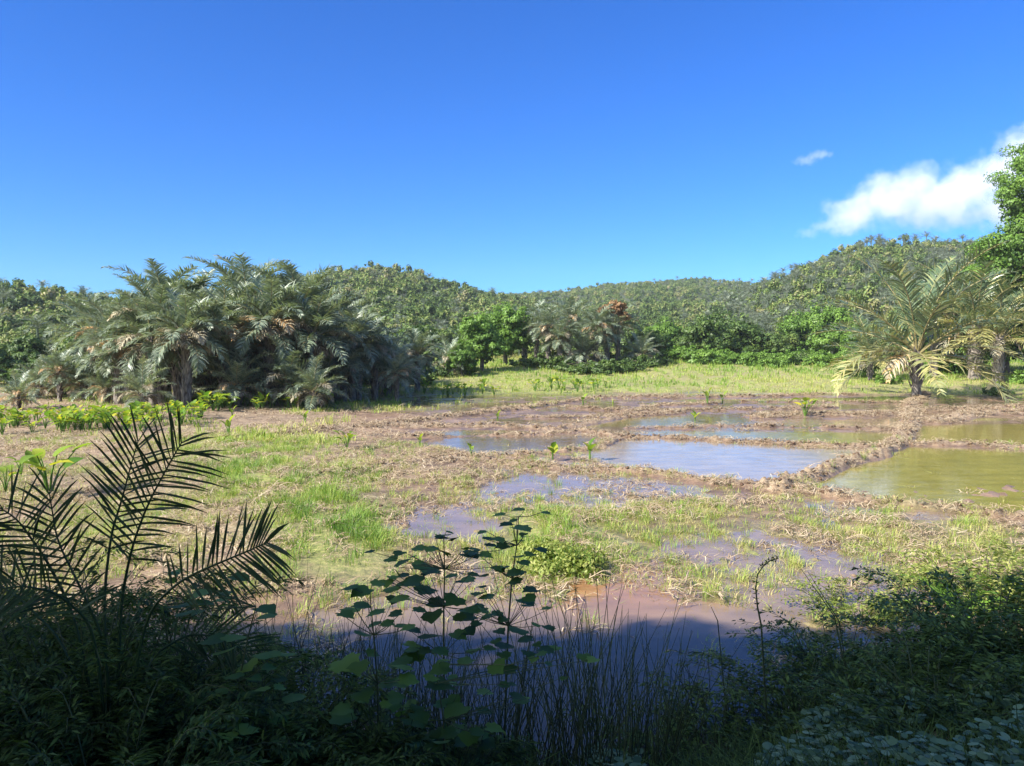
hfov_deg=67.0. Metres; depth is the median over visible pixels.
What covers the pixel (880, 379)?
bush
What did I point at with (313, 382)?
raffia palm
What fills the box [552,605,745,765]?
rush clump
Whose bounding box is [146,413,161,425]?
taro plant
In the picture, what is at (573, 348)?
broadleaf tree
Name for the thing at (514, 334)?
broadleaf tree
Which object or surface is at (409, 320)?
hillside tree
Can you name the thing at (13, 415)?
taro plant
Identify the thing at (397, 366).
raffia palm
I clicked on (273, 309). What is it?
raffia palm
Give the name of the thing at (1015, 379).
bush
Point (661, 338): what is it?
broadleaf tree
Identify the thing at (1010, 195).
broadleaf tree
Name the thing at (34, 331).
hillside tree
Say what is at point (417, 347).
raffia palm
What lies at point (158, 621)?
shrub
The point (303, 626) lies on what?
rush clump
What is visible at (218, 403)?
taro plant
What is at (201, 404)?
taro plant
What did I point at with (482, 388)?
taro plant
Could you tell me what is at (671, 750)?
rush clump
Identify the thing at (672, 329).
broadleaf tree
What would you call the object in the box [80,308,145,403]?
raffia palm
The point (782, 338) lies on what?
hillside tree
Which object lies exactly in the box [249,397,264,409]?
taro plant
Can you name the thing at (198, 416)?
taro plant
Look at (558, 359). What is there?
bush
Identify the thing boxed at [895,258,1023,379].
raffia palm
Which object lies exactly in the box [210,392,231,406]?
taro plant
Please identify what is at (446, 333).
hillside tree
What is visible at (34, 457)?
taro plant
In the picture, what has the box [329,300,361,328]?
raffia palm
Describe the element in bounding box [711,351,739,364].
bush
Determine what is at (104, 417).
taro plant
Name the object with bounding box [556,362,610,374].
bush
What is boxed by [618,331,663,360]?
raffia palm
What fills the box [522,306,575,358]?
raffia palm
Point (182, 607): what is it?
rush clump
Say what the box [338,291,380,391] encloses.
raffia palm
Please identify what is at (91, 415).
taro plant
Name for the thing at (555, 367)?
bush
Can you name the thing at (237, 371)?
raffia palm
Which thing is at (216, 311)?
raffia palm
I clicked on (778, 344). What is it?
broadleaf tree
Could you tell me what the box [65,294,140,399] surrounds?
raffia palm
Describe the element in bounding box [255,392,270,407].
taro plant
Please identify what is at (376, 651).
rush clump
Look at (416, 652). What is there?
lobed weed
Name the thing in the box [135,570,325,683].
rush clump
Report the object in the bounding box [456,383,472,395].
taro plant
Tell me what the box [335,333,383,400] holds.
raffia palm
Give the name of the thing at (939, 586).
fern
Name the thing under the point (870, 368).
raffia palm
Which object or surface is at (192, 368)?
raffia palm
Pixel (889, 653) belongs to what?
shrub
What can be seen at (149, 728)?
fern
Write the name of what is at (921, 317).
raffia palm
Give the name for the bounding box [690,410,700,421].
taro plant
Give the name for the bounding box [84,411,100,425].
taro plant
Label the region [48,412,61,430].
taro plant
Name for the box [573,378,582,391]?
taro plant
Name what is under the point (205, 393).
taro plant
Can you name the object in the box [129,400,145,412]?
taro plant
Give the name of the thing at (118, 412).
taro plant
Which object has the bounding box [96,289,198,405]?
raffia palm
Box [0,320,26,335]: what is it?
hillside tree
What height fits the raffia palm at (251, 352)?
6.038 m
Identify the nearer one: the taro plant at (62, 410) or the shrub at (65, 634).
the shrub at (65, 634)
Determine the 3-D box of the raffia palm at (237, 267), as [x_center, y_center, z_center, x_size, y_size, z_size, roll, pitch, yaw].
[-18.184,-3.821,51.938,7.772,9.835,8.298,-1,3,-16]
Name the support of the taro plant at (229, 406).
on the ground at (310, 564)
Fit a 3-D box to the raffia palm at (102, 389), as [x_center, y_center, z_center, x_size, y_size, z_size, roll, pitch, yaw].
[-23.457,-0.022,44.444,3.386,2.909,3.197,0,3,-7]
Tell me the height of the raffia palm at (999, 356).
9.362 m
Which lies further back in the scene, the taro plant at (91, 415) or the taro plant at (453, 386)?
the taro plant at (453, 386)
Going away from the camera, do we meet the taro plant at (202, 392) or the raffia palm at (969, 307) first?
the taro plant at (202, 392)
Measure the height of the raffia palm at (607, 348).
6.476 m
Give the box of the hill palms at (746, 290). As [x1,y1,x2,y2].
[0,231,1016,356]
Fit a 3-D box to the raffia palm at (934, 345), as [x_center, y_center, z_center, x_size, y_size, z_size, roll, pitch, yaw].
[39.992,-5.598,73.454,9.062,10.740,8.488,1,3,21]
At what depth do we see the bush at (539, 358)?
80.08 m
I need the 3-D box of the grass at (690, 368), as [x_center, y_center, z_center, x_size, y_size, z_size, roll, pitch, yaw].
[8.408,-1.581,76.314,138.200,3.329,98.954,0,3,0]
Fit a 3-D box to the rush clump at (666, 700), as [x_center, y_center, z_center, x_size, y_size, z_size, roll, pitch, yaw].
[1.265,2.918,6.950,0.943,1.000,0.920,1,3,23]
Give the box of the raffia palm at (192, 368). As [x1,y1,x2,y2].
[166,351,216,384]
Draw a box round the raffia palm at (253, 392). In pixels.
[207,339,305,396]
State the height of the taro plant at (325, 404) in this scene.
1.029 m
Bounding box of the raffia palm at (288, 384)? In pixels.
[243,332,337,407]
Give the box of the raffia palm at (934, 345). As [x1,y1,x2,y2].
[881,266,977,375]
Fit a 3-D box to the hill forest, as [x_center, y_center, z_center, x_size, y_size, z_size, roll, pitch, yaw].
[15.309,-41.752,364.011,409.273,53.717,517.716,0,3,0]
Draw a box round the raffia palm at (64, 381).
[26,344,91,395]
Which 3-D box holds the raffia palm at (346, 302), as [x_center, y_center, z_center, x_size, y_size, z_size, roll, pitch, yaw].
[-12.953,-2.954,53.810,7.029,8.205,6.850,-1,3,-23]
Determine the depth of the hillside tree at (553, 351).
103.39 m
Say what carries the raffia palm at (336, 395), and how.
on the ground at (310, 564)
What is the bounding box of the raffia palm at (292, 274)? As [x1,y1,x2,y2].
[240,260,352,371]
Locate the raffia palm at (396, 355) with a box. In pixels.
[378,334,410,393]
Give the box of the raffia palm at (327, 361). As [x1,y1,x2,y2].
[276,323,375,402]
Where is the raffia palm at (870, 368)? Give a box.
[819,311,924,379]
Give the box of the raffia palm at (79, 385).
[46,351,105,401]
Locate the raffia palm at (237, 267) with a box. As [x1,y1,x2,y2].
[181,251,291,372]
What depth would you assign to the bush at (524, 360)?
80.81 m
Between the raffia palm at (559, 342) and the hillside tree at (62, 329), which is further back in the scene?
the hillside tree at (62, 329)
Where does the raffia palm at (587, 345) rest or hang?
on the ground at (310, 564)
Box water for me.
[245,393,1023,765]
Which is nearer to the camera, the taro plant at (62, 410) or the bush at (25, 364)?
the taro plant at (62, 410)
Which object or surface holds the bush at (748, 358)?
on the ground at (310, 564)
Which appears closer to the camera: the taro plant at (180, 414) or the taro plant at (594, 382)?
the taro plant at (180, 414)
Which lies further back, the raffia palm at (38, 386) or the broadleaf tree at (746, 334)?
the broadleaf tree at (746, 334)
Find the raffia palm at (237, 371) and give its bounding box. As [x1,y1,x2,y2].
[194,339,280,407]
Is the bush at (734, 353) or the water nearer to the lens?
the water
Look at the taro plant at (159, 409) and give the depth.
33.86 m
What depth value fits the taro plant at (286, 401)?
42.47 m
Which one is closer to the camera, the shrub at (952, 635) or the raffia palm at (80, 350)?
the shrub at (952, 635)
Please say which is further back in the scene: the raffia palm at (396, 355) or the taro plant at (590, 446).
the raffia palm at (396, 355)
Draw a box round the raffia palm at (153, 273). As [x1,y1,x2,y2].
[92,258,220,395]
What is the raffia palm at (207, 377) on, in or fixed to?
on the ground at (310, 564)
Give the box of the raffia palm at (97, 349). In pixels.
[78,321,140,392]
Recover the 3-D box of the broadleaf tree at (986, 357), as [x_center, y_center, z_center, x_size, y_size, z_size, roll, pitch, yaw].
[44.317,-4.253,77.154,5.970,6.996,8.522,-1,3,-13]
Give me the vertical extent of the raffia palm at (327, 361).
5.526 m
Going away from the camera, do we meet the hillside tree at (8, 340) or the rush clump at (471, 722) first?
the rush clump at (471, 722)
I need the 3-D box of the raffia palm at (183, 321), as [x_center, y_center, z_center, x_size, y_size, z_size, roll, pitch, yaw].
[-17.330,-1.796,40.873,5.774,6.740,5.627,-1,3,-19]
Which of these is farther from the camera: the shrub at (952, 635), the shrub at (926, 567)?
the shrub at (926, 567)
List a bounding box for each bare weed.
[711,607,727,723]
[801,569,851,696]
[808,572,848,686]
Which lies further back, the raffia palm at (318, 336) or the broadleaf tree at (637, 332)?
the broadleaf tree at (637, 332)
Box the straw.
[0,389,1023,670]
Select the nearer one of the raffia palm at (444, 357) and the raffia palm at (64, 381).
the raffia palm at (64, 381)
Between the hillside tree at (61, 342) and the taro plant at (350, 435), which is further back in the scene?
the hillside tree at (61, 342)
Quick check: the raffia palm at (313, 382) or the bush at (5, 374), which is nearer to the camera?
the raffia palm at (313, 382)
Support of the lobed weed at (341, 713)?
on the ground at (310, 564)
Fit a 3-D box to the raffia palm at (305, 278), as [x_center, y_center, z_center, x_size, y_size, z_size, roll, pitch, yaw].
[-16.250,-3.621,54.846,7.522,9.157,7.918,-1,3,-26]
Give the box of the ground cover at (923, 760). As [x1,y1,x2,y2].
[580,669,1023,765]
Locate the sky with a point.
(514, 146)
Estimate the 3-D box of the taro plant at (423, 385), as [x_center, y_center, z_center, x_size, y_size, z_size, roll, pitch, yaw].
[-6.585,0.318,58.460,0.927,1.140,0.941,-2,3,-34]
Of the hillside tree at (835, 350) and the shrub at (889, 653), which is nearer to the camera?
the shrub at (889, 653)
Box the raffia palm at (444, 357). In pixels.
[427,333,468,374]
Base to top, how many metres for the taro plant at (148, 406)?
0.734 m
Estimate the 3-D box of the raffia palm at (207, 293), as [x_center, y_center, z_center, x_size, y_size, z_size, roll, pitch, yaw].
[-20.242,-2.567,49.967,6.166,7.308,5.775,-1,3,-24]
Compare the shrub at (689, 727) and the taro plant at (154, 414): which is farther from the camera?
the taro plant at (154, 414)
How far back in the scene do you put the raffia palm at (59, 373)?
45.75 m
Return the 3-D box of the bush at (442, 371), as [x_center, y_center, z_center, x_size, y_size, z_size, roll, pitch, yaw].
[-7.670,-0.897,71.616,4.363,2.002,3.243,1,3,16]
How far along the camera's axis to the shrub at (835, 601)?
10.54 m
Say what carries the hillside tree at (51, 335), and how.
on the ground at (310, 564)
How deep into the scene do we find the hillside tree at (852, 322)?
123.02 m
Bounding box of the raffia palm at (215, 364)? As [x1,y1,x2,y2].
[199,326,218,388]
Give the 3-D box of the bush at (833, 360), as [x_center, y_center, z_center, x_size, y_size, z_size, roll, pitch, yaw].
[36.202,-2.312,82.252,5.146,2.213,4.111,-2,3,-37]
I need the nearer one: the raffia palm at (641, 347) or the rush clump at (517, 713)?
the rush clump at (517, 713)
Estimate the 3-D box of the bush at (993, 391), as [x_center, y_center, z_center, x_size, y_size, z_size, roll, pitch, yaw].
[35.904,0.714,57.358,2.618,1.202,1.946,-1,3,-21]
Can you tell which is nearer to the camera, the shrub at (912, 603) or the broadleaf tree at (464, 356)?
the shrub at (912, 603)
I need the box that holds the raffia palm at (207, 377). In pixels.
[164,336,236,395]
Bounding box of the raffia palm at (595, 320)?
[571,304,620,361]
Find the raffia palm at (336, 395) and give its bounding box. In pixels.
[320,337,337,397]
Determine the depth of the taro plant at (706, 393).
48.28 m
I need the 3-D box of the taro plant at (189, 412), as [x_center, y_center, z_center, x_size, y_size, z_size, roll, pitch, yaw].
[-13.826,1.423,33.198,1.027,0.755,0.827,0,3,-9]
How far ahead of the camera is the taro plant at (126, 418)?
30.60 m
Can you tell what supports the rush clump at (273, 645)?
on the ground at (310, 564)
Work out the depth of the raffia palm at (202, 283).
50.96 m
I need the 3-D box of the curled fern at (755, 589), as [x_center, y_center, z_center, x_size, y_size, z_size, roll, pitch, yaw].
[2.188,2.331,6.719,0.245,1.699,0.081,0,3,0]
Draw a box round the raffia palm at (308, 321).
[244,283,365,404]
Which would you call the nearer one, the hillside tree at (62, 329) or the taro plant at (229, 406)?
the taro plant at (229, 406)
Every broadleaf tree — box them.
[0,342,24,370]
[7,334,49,363]
[58,332,101,359]
[397,324,450,361]
[444,342,480,376]
[454,309,510,371]
[454,317,475,359]
[487,301,537,363]
[571,324,598,355]
[595,299,630,360]
[612,316,652,353]
[628,330,674,357]
[644,316,684,344]
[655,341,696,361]
[676,313,735,349]
[710,311,738,330]
[713,320,770,353]
[753,332,794,353]
[776,309,809,349]
[799,301,853,351]
[835,323,870,355]
[869,330,911,361]
[917,308,993,369]
[958,142,1023,370]
[985,294,1023,372]
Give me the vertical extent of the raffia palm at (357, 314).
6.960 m
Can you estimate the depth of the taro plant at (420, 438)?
27.91 m
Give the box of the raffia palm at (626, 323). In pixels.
[595,301,643,356]
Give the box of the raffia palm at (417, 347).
[395,328,446,391]
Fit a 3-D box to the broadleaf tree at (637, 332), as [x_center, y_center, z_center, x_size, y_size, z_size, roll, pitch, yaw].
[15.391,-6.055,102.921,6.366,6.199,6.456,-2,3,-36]
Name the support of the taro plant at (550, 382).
on the ground at (310, 564)
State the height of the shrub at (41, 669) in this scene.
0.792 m
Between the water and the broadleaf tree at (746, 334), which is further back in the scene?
the broadleaf tree at (746, 334)
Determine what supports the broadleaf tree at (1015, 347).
on the ground at (310, 564)
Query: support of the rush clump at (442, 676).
on the ground at (310, 564)
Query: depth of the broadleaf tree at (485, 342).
75.64 m
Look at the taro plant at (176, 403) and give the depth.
35.69 m
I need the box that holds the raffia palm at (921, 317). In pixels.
[805,239,1023,402]
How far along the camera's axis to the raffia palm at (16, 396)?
39.85 m
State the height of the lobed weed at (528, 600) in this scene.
2.022 m
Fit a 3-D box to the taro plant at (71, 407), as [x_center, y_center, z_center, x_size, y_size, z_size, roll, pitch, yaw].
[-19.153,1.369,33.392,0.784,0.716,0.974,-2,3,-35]
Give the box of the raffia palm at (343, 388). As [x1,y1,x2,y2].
[328,339,370,402]
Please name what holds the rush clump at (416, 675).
on the ground at (310, 564)
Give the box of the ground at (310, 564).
[0,246,1023,765]
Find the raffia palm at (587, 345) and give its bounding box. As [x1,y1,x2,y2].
[549,322,615,362]
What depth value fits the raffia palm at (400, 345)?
65.34 m
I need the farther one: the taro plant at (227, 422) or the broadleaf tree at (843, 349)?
the broadleaf tree at (843, 349)
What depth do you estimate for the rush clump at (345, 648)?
6.92 m
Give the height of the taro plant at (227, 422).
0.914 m
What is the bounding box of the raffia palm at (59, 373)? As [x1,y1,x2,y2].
[35,349,83,401]
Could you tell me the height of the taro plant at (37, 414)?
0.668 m
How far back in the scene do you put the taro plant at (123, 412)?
31.68 m
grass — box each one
[0,353,1023,444]
[0,429,1023,677]
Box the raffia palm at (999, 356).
[932,277,1023,381]
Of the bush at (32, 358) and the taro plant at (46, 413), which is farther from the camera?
the bush at (32, 358)
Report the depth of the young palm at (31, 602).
4.06 m
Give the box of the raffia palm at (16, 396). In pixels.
[0,368,48,409]
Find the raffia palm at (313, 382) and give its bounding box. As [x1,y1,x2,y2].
[272,351,349,411]
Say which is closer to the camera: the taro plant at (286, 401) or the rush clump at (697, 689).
the rush clump at (697, 689)
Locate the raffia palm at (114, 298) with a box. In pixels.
[97,292,137,386]
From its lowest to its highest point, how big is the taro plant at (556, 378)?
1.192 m
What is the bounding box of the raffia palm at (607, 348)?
[592,312,632,359]
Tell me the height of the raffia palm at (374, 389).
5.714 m
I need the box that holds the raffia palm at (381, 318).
[365,316,392,348]
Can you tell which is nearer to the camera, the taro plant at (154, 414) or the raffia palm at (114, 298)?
the taro plant at (154, 414)
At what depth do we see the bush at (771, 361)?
82.63 m
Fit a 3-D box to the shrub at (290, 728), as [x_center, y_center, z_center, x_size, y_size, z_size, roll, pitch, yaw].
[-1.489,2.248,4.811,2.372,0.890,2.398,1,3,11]
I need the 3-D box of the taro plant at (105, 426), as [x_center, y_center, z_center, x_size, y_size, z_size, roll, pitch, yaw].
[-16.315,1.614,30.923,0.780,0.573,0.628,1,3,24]
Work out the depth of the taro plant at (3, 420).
29.63 m
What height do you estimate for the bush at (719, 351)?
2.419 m
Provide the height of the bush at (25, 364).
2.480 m
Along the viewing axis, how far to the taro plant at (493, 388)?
57.87 m
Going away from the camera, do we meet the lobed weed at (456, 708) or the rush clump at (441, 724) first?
the lobed weed at (456, 708)
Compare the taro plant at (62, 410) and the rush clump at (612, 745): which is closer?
the rush clump at (612, 745)
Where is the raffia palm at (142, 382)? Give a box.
[102,354,176,409]
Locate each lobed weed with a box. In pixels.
[162,568,306,763]
[327,579,424,764]
[364,531,501,761]
[392,650,600,765]
[457,507,561,762]
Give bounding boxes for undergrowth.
[86,636,1023,765]
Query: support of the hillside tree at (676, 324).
on the ground at (310, 564)
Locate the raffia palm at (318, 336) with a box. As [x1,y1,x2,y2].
[276,305,339,397]
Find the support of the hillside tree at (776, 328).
on the ground at (310, 564)
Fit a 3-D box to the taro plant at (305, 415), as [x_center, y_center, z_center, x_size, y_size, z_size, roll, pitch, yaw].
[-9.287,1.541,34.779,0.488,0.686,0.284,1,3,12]
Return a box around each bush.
[0,366,21,384]
[8,354,75,375]
[8,363,34,383]
[364,364,439,384]
[426,365,453,376]
[509,356,537,367]
[528,352,564,367]
[538,354,578,368]
[550,362,579,370]
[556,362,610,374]
[566,359,625,373]
[597,358,628,372]
[598,351,629,361]
[617,359,646,372]
[621,353,661,367]
[651,356,677,365]
[679,345,721,364]
[704,345,729,353]
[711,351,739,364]
[716,349,740,362]
[735,348,765,366]
[754,350,776,363]
[757,354,790,367]
[764,349,799,364]
[785,346,821,354]
[792,351,810,363]
[800,349,848,366]
[830,352,864,367]
[835,357,880,377]
[875,372,903,384]
[923,357,967,374]
[982,384,1015,395]
[1008,369,1023,383]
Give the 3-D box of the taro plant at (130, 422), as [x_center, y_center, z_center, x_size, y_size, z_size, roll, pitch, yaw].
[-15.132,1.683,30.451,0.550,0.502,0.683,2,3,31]
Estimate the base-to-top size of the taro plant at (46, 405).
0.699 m
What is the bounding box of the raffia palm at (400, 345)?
[391,335,428,374]
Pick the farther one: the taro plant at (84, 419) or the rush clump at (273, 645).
the taro plant at (84, 419)
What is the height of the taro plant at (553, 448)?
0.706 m
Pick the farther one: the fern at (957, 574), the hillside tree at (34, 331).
the hillside tree at (34, 331)
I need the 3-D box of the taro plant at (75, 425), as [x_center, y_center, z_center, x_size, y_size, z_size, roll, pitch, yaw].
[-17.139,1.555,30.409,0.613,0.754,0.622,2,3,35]
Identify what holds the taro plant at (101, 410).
on the ground at (310, 564)
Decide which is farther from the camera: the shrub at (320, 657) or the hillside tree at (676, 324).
the hillside tree at (676, 324)
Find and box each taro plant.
[0,416,17,434]
[0,465,23,491]
[1,409,26,427]
[4,410,29,425]
[5,457,26,475]
[10,408,33,423]
[12,443,91,492]
[15,416,29,426]
[20,421,41,433]
[32,409,46,420]
[36,410,52,428]
[40,403,58,410]
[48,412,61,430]
[49,411,72,430]
[52,414,68,432]
[58,409,82,424]
[60,406,79,411]
[64,414,89,429]
[65,413,81,430]
[75,412,89,425]
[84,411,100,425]
[85,413,97,427]
[87,405,107,421]
[94,405,117,412]
[94,408,120,427]
[98,417,115,429]
[99,412,115,427]
[109,409,137,424]
[110,406,129,419]
[116,408,142,427]
[118,415,131,430]
[119,420,132,427]
[127,415,149,430]
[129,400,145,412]
[143,404,163,418]
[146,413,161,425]
[150,405,174,421]
[169,401,182,417]
[172,407,187,424]
[174,408,187,424]
[179,407,203,422]
[187,399,197,412]
[190,403,209,417]
[191,414,201,426]
[193,402,206,417]
[195,390,211,403]
[197,391,213,409]
[200,393,223,410]
[209,393,231,409]
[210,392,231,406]
[214,397,225,410]
[219,414,234,432]
[224,396,239,411]
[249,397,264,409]
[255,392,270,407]
[282,394,291,407]
[289,396,297,408]
[301,410,308,421]
[318,391,333,408]
[333,430,355,448]
[416,433,422,444]
[420,380,429,393]
[448,382,460,393]
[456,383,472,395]
[467,443,473,453]
[477,378,488,386]
[478,383,486,393]
[488,385,499,394]
[524,379,542,390]
[546,378,555,389]
[547,442,557,459]
[552,375,569,388]
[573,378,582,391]
[582,437,595,459]
[588,379,601,390]
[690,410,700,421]
[702,386,713,402]
[790,397,817,416]
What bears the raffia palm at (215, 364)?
on the ground at (310, 564)
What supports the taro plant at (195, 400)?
on the ground at (310, 564)
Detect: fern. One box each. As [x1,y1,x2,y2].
[35,690,175,765]
[751,555,778,739]
[899,574,1020,617]
[951,573,1023,607]
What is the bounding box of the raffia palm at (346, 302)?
[309,286,377,376]
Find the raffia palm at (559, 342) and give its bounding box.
[535,316,583,356]
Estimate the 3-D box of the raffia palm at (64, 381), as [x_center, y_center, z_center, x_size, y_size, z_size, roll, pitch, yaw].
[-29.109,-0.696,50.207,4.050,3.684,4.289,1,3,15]
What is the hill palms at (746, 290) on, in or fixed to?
on the ground at (310, 564)
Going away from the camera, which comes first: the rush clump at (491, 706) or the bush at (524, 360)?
the rush clump at (491, 706)
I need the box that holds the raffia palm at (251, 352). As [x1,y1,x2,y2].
[208,306,276,400]
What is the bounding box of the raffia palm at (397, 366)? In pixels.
[377,353,423,401]
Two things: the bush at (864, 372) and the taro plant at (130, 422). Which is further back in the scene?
the bush at (864, 372)
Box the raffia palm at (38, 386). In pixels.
[3,354,68,398]
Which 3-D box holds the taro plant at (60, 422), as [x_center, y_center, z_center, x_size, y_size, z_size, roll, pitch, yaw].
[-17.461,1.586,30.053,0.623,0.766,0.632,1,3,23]
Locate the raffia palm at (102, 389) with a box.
[74,361,133,403]
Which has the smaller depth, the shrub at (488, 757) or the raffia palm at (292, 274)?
the shrub at (488, 757)
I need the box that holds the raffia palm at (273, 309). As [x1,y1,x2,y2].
[208,271,328,404]
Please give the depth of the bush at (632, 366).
77.31 m
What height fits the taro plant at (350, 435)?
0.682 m
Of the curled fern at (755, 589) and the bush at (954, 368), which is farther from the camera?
the bush at (954, 368)
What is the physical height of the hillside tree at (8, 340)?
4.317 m
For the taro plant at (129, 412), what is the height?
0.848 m
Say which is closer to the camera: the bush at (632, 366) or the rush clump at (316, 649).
the rush clump at (316, 649)
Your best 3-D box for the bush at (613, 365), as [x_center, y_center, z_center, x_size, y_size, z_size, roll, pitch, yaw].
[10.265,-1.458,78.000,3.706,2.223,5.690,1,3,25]
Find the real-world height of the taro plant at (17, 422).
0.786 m
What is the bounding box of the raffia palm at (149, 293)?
[96,273,217,403]
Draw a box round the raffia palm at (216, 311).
[180,273,278,397]
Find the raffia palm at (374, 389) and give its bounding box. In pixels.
[360,317,409,399]
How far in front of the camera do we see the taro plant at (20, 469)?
20.58 m
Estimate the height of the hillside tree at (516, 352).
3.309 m
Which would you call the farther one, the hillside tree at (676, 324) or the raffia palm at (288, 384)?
the hillside tree at (676, 324)
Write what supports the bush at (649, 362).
on the ground at (310, 564)
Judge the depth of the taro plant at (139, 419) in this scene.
30.47 m
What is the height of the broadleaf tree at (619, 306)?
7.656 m
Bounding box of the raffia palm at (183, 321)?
[126,287,240,406]
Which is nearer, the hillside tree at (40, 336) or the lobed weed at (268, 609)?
the lobed weed at (268, 609)
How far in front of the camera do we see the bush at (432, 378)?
64.48 m
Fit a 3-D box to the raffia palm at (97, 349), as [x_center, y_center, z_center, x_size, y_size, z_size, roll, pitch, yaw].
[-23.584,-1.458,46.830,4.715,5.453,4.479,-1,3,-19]
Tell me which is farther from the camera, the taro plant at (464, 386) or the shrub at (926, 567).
the taro plant at (464, 386)
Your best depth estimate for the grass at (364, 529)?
15.46 m
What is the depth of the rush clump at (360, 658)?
6.37 m
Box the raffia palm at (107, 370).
[66,315,143,403]
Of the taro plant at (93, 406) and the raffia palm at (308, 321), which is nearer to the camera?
the taro plant at (93, 406)
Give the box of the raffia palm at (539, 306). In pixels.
[519,299,556,357]
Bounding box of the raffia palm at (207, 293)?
[170,285,223,392]
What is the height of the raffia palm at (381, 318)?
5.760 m
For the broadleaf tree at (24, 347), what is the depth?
65.09 m
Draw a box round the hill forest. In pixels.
[0,233,1023,344]
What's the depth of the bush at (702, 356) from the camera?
86.00 m
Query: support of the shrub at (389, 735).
on the ground at (310, 564)
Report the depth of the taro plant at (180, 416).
32.63 m
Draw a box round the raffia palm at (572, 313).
[543,296,596,358]
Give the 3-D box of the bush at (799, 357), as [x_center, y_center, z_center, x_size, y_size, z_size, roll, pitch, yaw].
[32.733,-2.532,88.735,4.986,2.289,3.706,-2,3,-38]
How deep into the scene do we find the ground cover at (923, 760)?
5.28 m
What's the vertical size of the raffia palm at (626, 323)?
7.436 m
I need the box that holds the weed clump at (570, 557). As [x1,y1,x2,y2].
[517,538,608,583]
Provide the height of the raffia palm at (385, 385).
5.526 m
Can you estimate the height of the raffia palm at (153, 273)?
8.913 m
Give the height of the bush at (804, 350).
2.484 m
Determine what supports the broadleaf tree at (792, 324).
on the ground at (310, 564)
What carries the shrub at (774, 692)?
on the ground at (310, 564)
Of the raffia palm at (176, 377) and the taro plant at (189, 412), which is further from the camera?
the raffia palm at (176, 377)
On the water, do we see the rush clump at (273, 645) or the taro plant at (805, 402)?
the taro plant at (805, 402)
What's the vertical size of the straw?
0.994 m
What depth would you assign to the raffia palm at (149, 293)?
42.52 m
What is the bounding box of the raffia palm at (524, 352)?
[512,305,544,357]
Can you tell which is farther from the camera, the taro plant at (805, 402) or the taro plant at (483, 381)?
the taro plant at (483, 381)
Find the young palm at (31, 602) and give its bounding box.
[0,398,296,745]
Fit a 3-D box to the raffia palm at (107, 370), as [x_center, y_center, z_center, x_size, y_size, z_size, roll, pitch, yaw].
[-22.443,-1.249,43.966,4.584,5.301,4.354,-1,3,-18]
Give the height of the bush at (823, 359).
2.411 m
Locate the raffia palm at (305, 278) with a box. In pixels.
[248,264,324,389]
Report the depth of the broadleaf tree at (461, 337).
94.90 m
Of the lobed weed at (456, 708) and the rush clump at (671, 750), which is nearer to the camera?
the lobed weed at (456, 708)
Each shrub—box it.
[0,531,308,738]
[0,566,312,765]
[0,633,223,765]
[0,647,363,765]
[1,588,247,667]
[87,632,450,765]
[90,638,380,728]
[219,697,477,765]
[327,706,544,765]
[563,698,778,765]
[616,665,800,763]
[663,636,909,746]
[726,601,945,707]
[766,566,945,630]
[769,626,1023,747]
[813,565,1023,677]
[842,532,1023,612]
[868,589,1023,712]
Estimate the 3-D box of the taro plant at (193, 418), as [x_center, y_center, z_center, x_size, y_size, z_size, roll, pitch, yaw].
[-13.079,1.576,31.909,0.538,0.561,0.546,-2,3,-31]
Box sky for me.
[0,0,1023,298]
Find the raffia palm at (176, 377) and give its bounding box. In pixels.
[125,301,220,401]
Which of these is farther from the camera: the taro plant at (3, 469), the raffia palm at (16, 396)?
the raffia palm at (16, 396)
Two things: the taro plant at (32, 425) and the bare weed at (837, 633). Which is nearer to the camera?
the bare weed at (837, 633)
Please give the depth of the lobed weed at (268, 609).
4.30 m
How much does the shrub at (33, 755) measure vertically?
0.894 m
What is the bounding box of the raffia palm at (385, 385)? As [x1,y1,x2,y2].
[347,327,429,397]
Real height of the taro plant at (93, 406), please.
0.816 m
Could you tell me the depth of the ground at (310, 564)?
21.10 m
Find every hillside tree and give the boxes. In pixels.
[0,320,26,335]
[0,330,22,356]
[18,322,50,339]
[30,334,50,345]
[47,326,60,349]
[55,321,84,335]
[57,329,74,344]
[382,311,421,335]
[434,329,457,345]
[512,349,530,354]
[528,335,563,356]
[673,319,690,337]
[752,334,792,351]
[770,320,783,333]
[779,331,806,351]
[832,333,845,352]
[845,319,863,331]
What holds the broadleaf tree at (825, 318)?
on the ground at (310, 564)
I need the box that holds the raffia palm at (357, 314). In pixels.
[320,300,399,401]
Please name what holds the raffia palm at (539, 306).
on the ground at (310, 564)
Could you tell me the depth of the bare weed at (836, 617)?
6.80 m
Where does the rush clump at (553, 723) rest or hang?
on the ground at (310, 564)
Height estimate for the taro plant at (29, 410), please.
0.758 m
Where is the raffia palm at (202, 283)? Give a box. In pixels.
[156,268,223,392]
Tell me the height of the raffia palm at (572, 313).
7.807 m
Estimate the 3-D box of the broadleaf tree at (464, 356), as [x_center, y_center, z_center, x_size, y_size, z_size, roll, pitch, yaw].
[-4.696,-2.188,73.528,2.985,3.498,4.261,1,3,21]
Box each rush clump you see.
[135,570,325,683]
[153,540,223,664]
[190,572,372,734]
[190,597,328,741]
[210,560,361,710]
[251,594,398,734]
[273,597,404,733]
[318,584,429,731]
[329,606,451,764]
[362,606,485,749]
[372,627,540,733]
[379,626,492,727]
[395,621,539,763]
[427,618,548,764]
[445,536,649,765]
[459,609,591,765]
[477,579,666,765]
[524,538,692,765]
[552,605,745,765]
[575,640,664,734]
[592,638,711,756]
[637,661,747,764]
[659,648,735,727]
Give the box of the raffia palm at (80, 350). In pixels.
[43,292,123,391]

